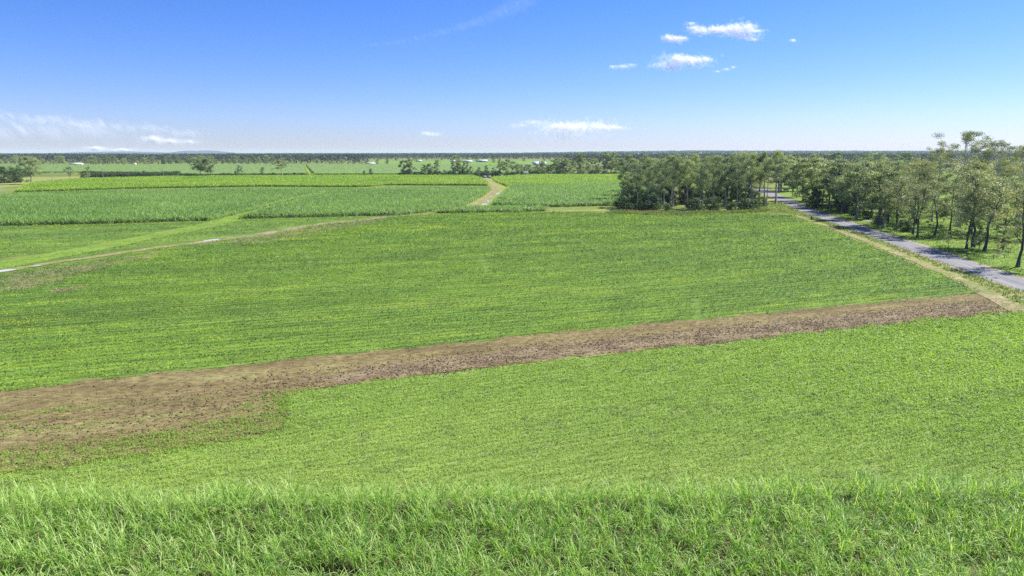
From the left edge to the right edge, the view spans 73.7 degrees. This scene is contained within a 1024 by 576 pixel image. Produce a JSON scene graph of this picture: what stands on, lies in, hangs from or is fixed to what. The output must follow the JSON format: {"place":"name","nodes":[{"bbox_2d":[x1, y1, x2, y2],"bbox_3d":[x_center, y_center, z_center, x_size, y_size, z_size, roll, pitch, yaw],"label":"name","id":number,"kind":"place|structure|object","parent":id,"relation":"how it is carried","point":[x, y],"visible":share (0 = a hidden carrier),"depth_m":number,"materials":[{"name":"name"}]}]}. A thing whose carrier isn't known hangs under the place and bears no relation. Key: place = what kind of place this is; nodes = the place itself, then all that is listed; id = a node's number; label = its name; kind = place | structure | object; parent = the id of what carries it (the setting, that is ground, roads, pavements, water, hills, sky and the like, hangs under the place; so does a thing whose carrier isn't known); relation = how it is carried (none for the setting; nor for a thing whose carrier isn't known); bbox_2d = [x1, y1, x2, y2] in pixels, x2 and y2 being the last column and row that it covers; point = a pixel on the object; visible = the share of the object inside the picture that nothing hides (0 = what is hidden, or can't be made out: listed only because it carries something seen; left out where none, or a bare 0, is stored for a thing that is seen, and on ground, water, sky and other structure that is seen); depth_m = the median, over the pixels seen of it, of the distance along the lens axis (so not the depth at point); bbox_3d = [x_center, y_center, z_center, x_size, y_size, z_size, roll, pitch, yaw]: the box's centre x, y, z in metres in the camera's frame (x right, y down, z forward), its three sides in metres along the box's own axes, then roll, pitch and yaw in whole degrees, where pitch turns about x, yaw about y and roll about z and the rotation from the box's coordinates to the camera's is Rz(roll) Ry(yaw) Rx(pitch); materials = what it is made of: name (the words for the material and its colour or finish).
{"place":"outdoors","nodes":[
{"label":"outdoors","id":0,"kind":"place"},
{"bbox_2d":[0,176,125,187],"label":"pasture","id":1,"kind":"structure","parent":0,"point":[34,179],"depth_m":578.65,"materials":[{"name":"green plant"}]},
{"bbox_2d":[0,166,22,182],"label":"bush","id":2,"kind":"object","parent":1,"relation":"on","point":[3,178],"visible":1,"depth_m":512.00,"materials":[{"name":"green plant"}]},
{"bbox_2d":[5,167,29,182],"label":"bush","id":3,"kind":"object","parent":1,"relation":"on","point":[16,173],"visible":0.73,"depth_m":520.03,"materials":[{"name":"green plant"}]},
{"bbox_2d":[15,156,42,181],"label":"gum tree","id":4,"kind":"object","parent":1,"relation":"on","point":[30,169],"visible":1,"depth_m":486.70,"materials":[{"name":"green plant"}]},
{"bbox_2d":[0,219,221,257],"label":"crop field","id":5,"kind":"structure","parent":0,"point":[33,233],"depth_m":185.46,"materials":[{"name":"plant"}]},
{"bbox_2d":[0,198,302,268],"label":"grass lane","id":6,"kind":"object","parent":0,"point":[132,240],"depth_m":168.75,"materials":[{"name":"green plant"}]},
{"bbox_2d":[0,215,384,269],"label":"crop field","id":7,"kind":"structure","parent":0,"point":[190,238],"depth_m":194.92,"materials":[{"name":"plant"}]},
{"bbox_2d":[0,213,438,272],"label":"dirt track","id":8,"kind":"structure","parent":0,"point":[164,246],"depth_m":168.60,"materials":[{"name":"beige soil"}]},
{"bbox_2d":[373,161,560,164],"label":"field","id":9,"kind":"structure","parent":0,"point":[471,163],"depth_m":1619.29,"materials":[{"name":"plant"}]},
{"bbox_2d":[466,177,506,205],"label":"dirt track","id":10,"kind":"structure","parent":0,"point":[490,195],"depth_m":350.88,"materials":[{"name":"beige soil"}]},
{"bbox_2d":[0,211,980,391],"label":"crop field","id":11,"kind":"structure","parent":0,"point":[699,307],"depth_m":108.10,"materials":[{"name":"plant"}]},
{"bbox_2d":[0,250,175,291],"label":"bare patch","id":12,"kind":"object","parent":11,"relation":"on","point":[24,284],"visible":0.64,"depth_m":125.78,"materials":[{"name":"brown soil"}]},
{"bbox_2d":[229,215,393,244],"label":"bare patch","id":13,"kind":"object","parent":11,"relation":"on","point":[261,241],"visible":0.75,"depth_m":192.29,"materials":[{"name":"brown soil"}]},
{"bbox_2d":[0,294,1010,472],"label":"soil strip","id":14,"kind":"object","parent":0,"point":[196,378],"visible":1,"depth_m":64.35,"materials":[{"name":"brown soil"}]},
{"bbox_2d":[0,389,300,475],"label":"weeds","id":15,"kind":"object","parent":14,"relation":"on","point":[145,440],"visible":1,"depth_m":53.89,"materials":[{"name":"green plant"}]},
{"bbox_2d":[0,293,1007,475],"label":"weeds","id":16,"kind":"object","parent":14,"relation":"on","point":[72,403],"visible":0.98,"depth_m":62.43,"materials":[{"name":"green plant"}]},
{"bbox_2d":[0,297,1018,471],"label":"soil clods","id":17,"kind":"object","parent":14,"relation":"on","point":[672,344],"visible":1,"depth_m":73.94,"materials":[{"name":"brown soil"}]},
{"bbox_2d":[0,156,1022,474],"bbox_3d":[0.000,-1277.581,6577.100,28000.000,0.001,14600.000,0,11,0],"label":"ground","id":18,"kind":"structure","parent":0,"point":[372,160],"depth_m":303.56,"materials":[{"name":"green plant"}]},
{"bbox_2d":[0,164,309,175],"bbox_3d":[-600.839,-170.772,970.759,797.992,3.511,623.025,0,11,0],"label":"sugar cane","id":19,"kind":"object","parent":18,"relation":"on","point":[231,168],"visible":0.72,"depth_m":898.20,"materials":[{"name":"green plant"}]},
{"bbox_2d":[0,186,365,225],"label":"sugar cane","id":20,"kind":"object","parent":18,"relation":"on","point":[102,206],"visible":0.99,"depth_m":274.96,"materials":[{"name":"green plant"}]},
{"bbox_2d":[0,154,388,164],"bbox_3d":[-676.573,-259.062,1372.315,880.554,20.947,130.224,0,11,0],"label":"tree line","id":21,"kind":"object","parent":18,"relation":"on","point":[96,160],"visible":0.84,"depth_m":1362.93,"materials":[{"name":"green plant"}]},
{"bbox_2d":[189,155,210,174],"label":"gum tree","id":22,"kind":"object","parent":18,"relation":"on","point":[198,165],"visible":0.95,"depth_m":618.96,"materials":[{"name":"green plant"}]},
{"bbox_2d":[200,157,214,175],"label":"gum tree","id":23,"kind":"object","parent":18,"relation":"on","point":[210,166],"visible":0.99,"depth_m":620.90,"materials":[{"name":"green plant"}]},
{"bbox_2d":[10,174,488,191],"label":"sugar cane","id":24,"kind":"object","parent":18,"relation":"on","point":[201,181],"visible":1,"depth_m":488.79,"materials":[{"name":"green plant"}]},
{"bbox_2d":[239,185,490,218],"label":"sugar cane","id":25,"kind":"object","parent":18,"relation":"on","point":[385,200],"visible":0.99,"depth_m":284.38,"materials":[{"name":"green plant"}]},
{"bbox_2d":[306,164,533,174],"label":"sugar cane","id":26,"kind":"object","parent":18,"relation":"on","point":[339,169],"visible":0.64,"depth_m":898.20,"materials":[{"name":"green plant"}]},
{"bbox_2d":[432,203,548,212],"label":"sugar cane","id":27,"kind":"object","parent":18,"relation":"on","point":[491,208],"visible":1,"depth_m":259.24,"materials":[{"name":"green plant"}]},
{"bbox_2d":[0,458,1023,575],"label":"sugar cane","id":28,"kind":"object","parent":18,"relation":"on","point":[924,558],"visible":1,"depth_m":39.06,"materials":[{"name":"green plant"}]},
{"bbox_2d":[0,150,1023,163],"bbox_3d":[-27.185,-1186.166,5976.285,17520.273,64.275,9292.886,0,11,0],"label":"forest","id":29,"kind":"object","parent":18,"relation":"on","point":[358,157],"visible":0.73,"depth_m":2240.32,"materials":[{"name":"green plant"}]},
{"bbox_2d":[3,202,1023,304],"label":"grass","id":30,"kind":"structure","parent":18,"relation":"on","point":[778,208],"depth_m":179.93,"materials":[{"name":"green plant"}]},
{"bbox_2d":[493,173,646,185],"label":"sugar cane","id":31,"kind":"object","parent":18,"relation":"on","point":[553,178],"visible":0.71,"depth_m":546.44,"materials":[{"name":"green plant"}]},
{"bbox_2d":[489,182,659,206],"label":"sugar cane","id":32,"kind":"object","parent":18,"relation":"on","point":[551,194],"visible":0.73,"depth_m":335.24,"materials":[{"name":"green plant"}]},
{"bbox_2d":[612,195,630,209],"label":"shrub","id":33,"kind":"object","parent":18,"relation":"on","point":[621,203],"visible":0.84,"depth_m":268.04,"materials":[{"name":"green plant"}]},
{"bbox_2d":[615,155,638,193],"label":"gum tree","id":34,"kind":"object","parent":18,"relation":"on","point":[630,160],"visible":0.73,"depth_m":310.74,"materials":[{"name":"green plant"}]},
{"bbox_2d":[620,171,637,200],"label":"gum tree","id":35,"kind":"object","parent":18,"relation":"on","point":[631,185],"visible":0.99,"depth_m":279.79,"materials":[{"name":"green plant"}]},
{"bbox_2d":[620,175,644,204],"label":"understorey tree","id":36,"kind":"object","parent":18,"relation":"on","point":[631,193],"visible":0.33,"depth_m":293.15,"materials":[{"name":"green plant"}]},
{"bbox_2d":[627,163,648,199],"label":"gum tree","id":37,"kind":"object","parent":18,"relation":"on","point":[638,186],"visible":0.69,"depth_m":284.35,"materials":[{"name":"green plant"}]},
{"bbox_2d":[637,158,666,193],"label":"gum tree","id":38,"kind":"object","parent":18,"relation":"on","point":[648,160],"visible":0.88,"depth_m":275.95,"materials":[{"name":"green plant"}]},
{"bbox_2d":[641,193,667,210],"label":"shrub","id":39,"kind":"object","parent":18,"relation":"on","point":[653,198],"visible":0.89,"depth_m":265.05,"materials":[{"name":"green plant"}]},
{"bbox_2d":[650,160,672,208],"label":"gum tree","id":40,"kind":"object","parent":18,"relation":"on","point":[660,175],"visible":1,"depth_m":270.90,"materials":[{"name":"green plant"}]},
{"bbox_2d":[663,155,683,204],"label":"gum tree","id":41,"kind":"object","parent":18,"relation":"on","point":[673,157],"visible":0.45,"depth_m":286.48,"materials":[{"name":"green plant"}]},
{"bbox_2d":[664,159,685,206],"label":"gum tree","id":42,"kind":"object","parent":18,"relation":"on","point":[676,173],"visible":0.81,"depth_m":280.49,"materials":[{"name":"green plant"}]},
{"bbox_2d":[677,184,692,203],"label":"understorey tree","id":43,"kind":"object","parent":18,"relation":"on","point":[684,188],"visible":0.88,"depth_m":302.08,"materials":[{"name":"green plant"}]},
{"bbox_2d":[674,159,698,202],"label":"gum tree","id":44,"kind":"object","parent":18,"relation":"on","point":[685,169],"visible":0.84,"depth_m":280.78,"materials":[{"name":"green plant"}]},
{"bbox_2d":[607,207,770,214],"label":"grass","id":45,"kind":"structure","parent":18,"relation":"on","point":[648,212],"depth_m":254.74,"materials":[{"name":"green plant"}]},
{"bbox_2d":[678,153,699,175],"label":"gum tree","id":46,"kind":"object","parent":18,"relation":"on","point":[696,157],"visible":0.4,"depth_m":310.25,"materials":[{"name":"green plant"}]},
{"bbox_2d":[683,197,705,210],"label":"shrub","id":47,"kind":"object","parent":18,"relation":"on","point":[699,205],"visible":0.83,"depth_m":262.96,"materials":[{"name":"green plant"}]},
{"bbox_2d":[685,162,714,198],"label":"gum tree","id":48,"kind":"object","parent":18,"relation":"on","point":[699,185],"visible":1,"depth_m":270.95,"materials":[{"name":"green plant"}]},
{"bbox_2d":[702,196,723,210],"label":"shrub","id":49,"kind":"object","parent":18,"relation":"on","point":[712,205],"visible":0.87,"depth_m":263.78,"materials":[{"name":"green plant"}]},
{"bbox_2d":[698,155,734,202],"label":"gum tree","id":50,"kind":"object","parent":18,"relation":"on","point":[715,171],"visible":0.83,"depth_m":275.29,"materials":[{"name":"green plant"}]},
{"bbox_2d":[711,156,737,205],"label":"gum tree","id":51,"kind":"object","parent":18,"relation":"on","point":[726,160],"visible":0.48,"depth_m":287.65,"materials":[{"name":"green plant"}]},
{"bbox_2d":[718,183,736,204],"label":"understorey tree","id":52,"kind":"object","parent":18,"relation":"on","point":[729,195],"visible":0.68,"depth_m":292.65,"materials":[{"name":"green plant"}]},
{"bbox_2d":[723,154,755,207],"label":"gum tree","id":53,"kind":"object","parent":18,"relation":"on","point":[728,174],"visible":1,"depth_m":277.31,"materials":[{"name":"green plant"}]},
{"bbox_2d":[729,180,749,203],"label":"understorey tree","id":54,"kind":"object","parent":18,"relation":"on","point":[741,194],"visible":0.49,"depth_m":300.50,"materials":[{"name":"green plant"}]},
{"bbox_2d":[729,152,763,198],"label":"gum tree","id":55,"kind":"object","parent":18,"relation":"on","point":[751,176],"visible":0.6,"depth_m":285.56,"materials":[{"name":"green plant"}]},
{"bbox_2d":[742,153,766,198],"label":"gum tree","id":56,"kind":"object","parent":18,"relation":"on","point":[759,164],"visible":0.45,"depth_m":292.19,"materials":[{"name":"green plant"}]},
{"bbox_2d":[0,310,1023,518],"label":"crop field","id":57,"kind":"structure","parent":0,"point":[540,452],"depth_m":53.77,"materials":[{"name":"plant"}]},
{"bbox_2d":[0,492,1023,575],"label":"crop field","id":58,"kind":"structure","parent":0,"point":[348,566],"depth_m":39.22,"materials":[{"name":"green plant"}]},
{"bbox_2d":[0,0,1023,153],"label":"sky","id":59,"kind":"structure","parent":0,"point":[167,76],"materials":[{"name":"blue"}]},
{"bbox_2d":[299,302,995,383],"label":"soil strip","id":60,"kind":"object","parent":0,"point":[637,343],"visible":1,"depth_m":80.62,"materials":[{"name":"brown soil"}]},
{"bbox_2d":[749,187,1023,291],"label":"gravel shoulder","id":61,"kind":"object","parent":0,"point":[929,258],"visible":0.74,"depth_m":153.58},
{"bbox_2d":[750,185,1023,289],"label":"road","id":62,"kind":"structure","parent":0,"point":[995,275],"depth_m":158.21,"materials":[{"name":"grey asphalt"}]},
{"bbox_2d":[753,213,1023,315],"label":"dirt track","id":63,"kind":"structure","parent":0,"point":[990,294],"depth_m":119.67,"materials":[{"name":"beige soil"}]},
{"bbox_2d":[759,196,1023,304],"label":"verge","id":64,"kind":"structure","parent":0,"point":[769,199],"depth_m":147.93,"materials":[{"name":"green plant"}]},
{"bbox_2d":[736,198,755,209],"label":"shrub","id":65,"kind":"object","parent":64,"relation":"on","point":[747,204],"visible":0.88,"depth_m":265.83,"materials":[{"name":"green plant"}]},
{"bbox_2d":[755,151,778,202],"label":"gum tree","id":66,"kind":"object","parent":64,"relation":"on","point":[767,167],"visible":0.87,"depth_m":292.37,"materials":[{"name":"green plant"}]},
{"bbox_2d":[764,149,791,203],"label":"gum tree","id":67,"kind":"object","parent":64,"relation":"on","point":[778,166],"visible":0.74,"depth_m":299.53,"materials":[{"name":"green plant"}]},
{"bbox_2d":[802,187,823,207],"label":"bush","id":68,"kind":"object","parent":64,"relation":"on","point":[812,196],"visible":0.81,"depth_m":277.13,"materials":[{"name":"green plant"}]},
{"bbox_2d":[808,191,825,208],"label":"bush","id":69,"kind":"object","parent":64,"relation":"on","point":[820,200],"visible":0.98,"depth_m":274.82,"materials":[{"name":"green plant"}]},
{"bbox_2d":[779,171,1023,276],"bbox_3d":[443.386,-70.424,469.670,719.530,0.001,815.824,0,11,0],"label":"forest floor","id":70,"kind":"structure","parent":0,"point":[788,193],"depth_m":185.58,"materials":[{"name":"green plant"}]},
{"bbox_2d":[769,156,793,191],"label":"gum tree","id":71,"kind":"object","parent":70,"relation":"on","point":[783,180],"visible":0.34,"depth_m":393.24,"materials":[{"name":"green plant"}]},
{"bbox_2d":[778,162,810,196],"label":"gum tree","id":72,"kind":"object","parent":70,"relation":"on","point":[789,181],"visible":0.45,"depth_m":343.44,"materials":[{"name":"green plant"}]},
{"bbox_2d":[787,157,820,200],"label":"gum tree","id":73,"kind":"object","parent":70,"relation":"on","point":[802,181],"visible":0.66,"depth_m":318.66,"materials":[{"name":"green plant"}]},
{"bbox_2d":[798,157,827,198],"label":"gum tree","id":74,"kind":"object","parent":70,"relation":"on","point":[815,160],"visible":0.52,"depth_m":308.03,"materials":[{"name":"green plant"}]},
{"bbox_2d":[807,164,841,207],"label":"gum tree","id":75,"kind":"object","parent":70,"relation":"on","point":[821,179],"visible":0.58,"depth_m":277.17,"materials":[{"name":"green plant"}]},
{"bbox_2d":[828,169,856,213],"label":"gum tree","id":76,"kind":"object","parent":70,"relation":"on","point":[843,189],"visible":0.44,"depth_m":248.20,"materials":[{"name":"green plant"}]},
{"bbox_2d":[822,162,866,206],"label":"gum tree","id":77,"kind":"object","parent":70,"relation":"on","point":[839,165],"visible":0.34,"depth_m":262.19,"materials":[{"name":"green plant"}]},
{"bbox_2d":[831,163,865,211],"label":"gum tree","id":78,"kind":"object","parent":70,"relation":"on","point":[853,166],"visible":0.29,"depth_m":254.97,"materials":[{"name":"green plant"}]},
{"bbox_2d":[835,165,883,218],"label":"gum tree","id":79,"kind":"object","parent":70,"relation":"on","point":[851,175],"visible":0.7,"depth_m":228.54,"materials":[{"name":"green plant"}]},
{"bbox_2d":[851,160,895,225],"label":"gum tree","id":80,"kind":"object","parent":70,"relation":"on","point":[878,166],"visible":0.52,"depth_m":210.15,"materials":[{"name":"green plant"}]},
{"bbox_2d":[871,211,895,223],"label":"shrub","id":81,"kind":"object","parent":70,"relation":"on","point":[881,219],"visible":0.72,"depth_m":215.33,"materials":[{"name":"green plant"}]},
{"bbox_2d":[857,170,920,226],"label":"gum tree","id":82,"kind":"object","parent":70,"relation":"on","point":[876,177],"visible":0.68,"depth_m":205.30,"materials":[{"name":"green plant"}]},
{"bbox_2d":[878,175,923,230],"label":"gum tree","id":83,"kind":"object","parent":70,"relation":"on","point":[904,181],"visible":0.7,"depth_m":194.74,"materials":[{"name":"green plant"}]},
{"bbox_2d":[891,220,912,231],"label":"shrub","id":84,"kind":"object","parent":70,"relation":"on","point":[908,224],"visible":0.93,"depth_m":193.75,"materials":[{"name":"green plant"}]},
{"bbox_2d":[892,184,937,234],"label":"gum tree","id":85,"kind":"object","parent":70,"relation":"on","point":[915,192],"visible":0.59,"depth_m":185.26,"materials":[{"name":"green plant"}]},
{"bbox_2d":[896,161,942,223],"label":"gum tree","id":86,"kind":"object","parent":70,"relation":"on","point":[923,168],"visible":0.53,"depth_m":213.02,"materials":[{"name":"green plant"}]},
{"bbox_2d":[902,185,947,237],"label":"gum tree","id":87,"kind":"object","parent":70,"relation":"on","point":[926,200],"visible":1,"depth_m":178.24,"materials":[{"name":"green plant"}]},
{"bbox_2d":[901,158,953,217],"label":"gum tree","id":88,"kind":"object","parent":70,"relation":"on","point":[911,171],"visible":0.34,"depth_m":225.94,"materials":[{"name":"green plant"}]},
{"bbox_2d":[918,179,956,235],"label":"gum tree","id":89,"kind":"object","parent":70,"relation":"on","point":[932,183],"visible":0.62,"depth_m":183.09,"materials":[{"name":"green plant"}]},
{"bbox_2d":[920,147,962,221],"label":"gum tree","id":90,"kind":"object","parent":70,"relation":"on","point":[939,171],"visible":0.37,"depth_m":219.73,"materials":[{"name":"green plant"}]},
{"bbox_2d":[926,184,972,236],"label":"gum tree","id":91,"kind":"object","parent":70,"relation":"on","point":[958,195],"visible":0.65,"depth_m":180.33,"materials":[{"name":"green plant"}]},
{"bbox_2d":[930,130,1000,226],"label":"gum tree","id":92,"kind":"object","parent":70,"relation":"on","point":[975,148],"visible":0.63,"depth_m":204.31,"materials":[{"name":"green plant"}]},
{"bbox_2d":[939,160,1000,233],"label":"gum tree","id":93,"kind":"object","parent":70,"relation":"on","point":[974,167],"visible":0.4,"depth_m":186.87,"materials":[{"name":"green plant"}]},
{"bbox_2d":[942,169,1005,247],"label":"gum tree","id":94,"kind":"object","parent":70,"relation":"on","point":[977,175],"visible":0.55,"depth_m":158.57,"materials":[{"name":"green plant"}]},
{"bbox_2d":[956,187,1003,248],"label":"gum tree","id":95,"kind":"object","parent":70,"relation":"on","point":[976,223],"visible":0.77,"depth_m":156.49,"materials":[{"name":"green plant"}]},
{"bbox_2d":[964,175,1023,251],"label":"gum tree","id":96,"kind":"object","parent":70,"relation":"on","point":[996,187],"visible":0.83,"depth_m":151.59,"materials":[{"name":"green plant"}]},
{"bbox_2d":[973,139,1023,230],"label":"gum tree","id":97,"kind":"object","parent":70,"relation":"on","point":[999,168],"visible":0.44,"depth_m":194.81,"materials":[{"name":"green plant"}]},
{"bbox_2d":[982,181,1023,266],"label":"gum tree","id":98,"kind":"object","parent":70,"relation":"on","point":[1016,204],"visible":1,"depth_m":132.85,"materials":[{"name":"green plant"}]},
{"bbox_2d":[983,187,1023,247],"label":"gum tree","id":99,"kind":"object","parent":70,"relation":"on","point":[1000,209],"visible":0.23,"depth_m":158.89,"materials":[{"name":"green plant"}]},
{"bbox_2d":[994,145,1023,233],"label":"gum tree","id":100,"kind":"object","parent":70,"relation":"on","point":[1013,169],"visible":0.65,"depth_m":184.54,"materials":[{"name":"green plant"}]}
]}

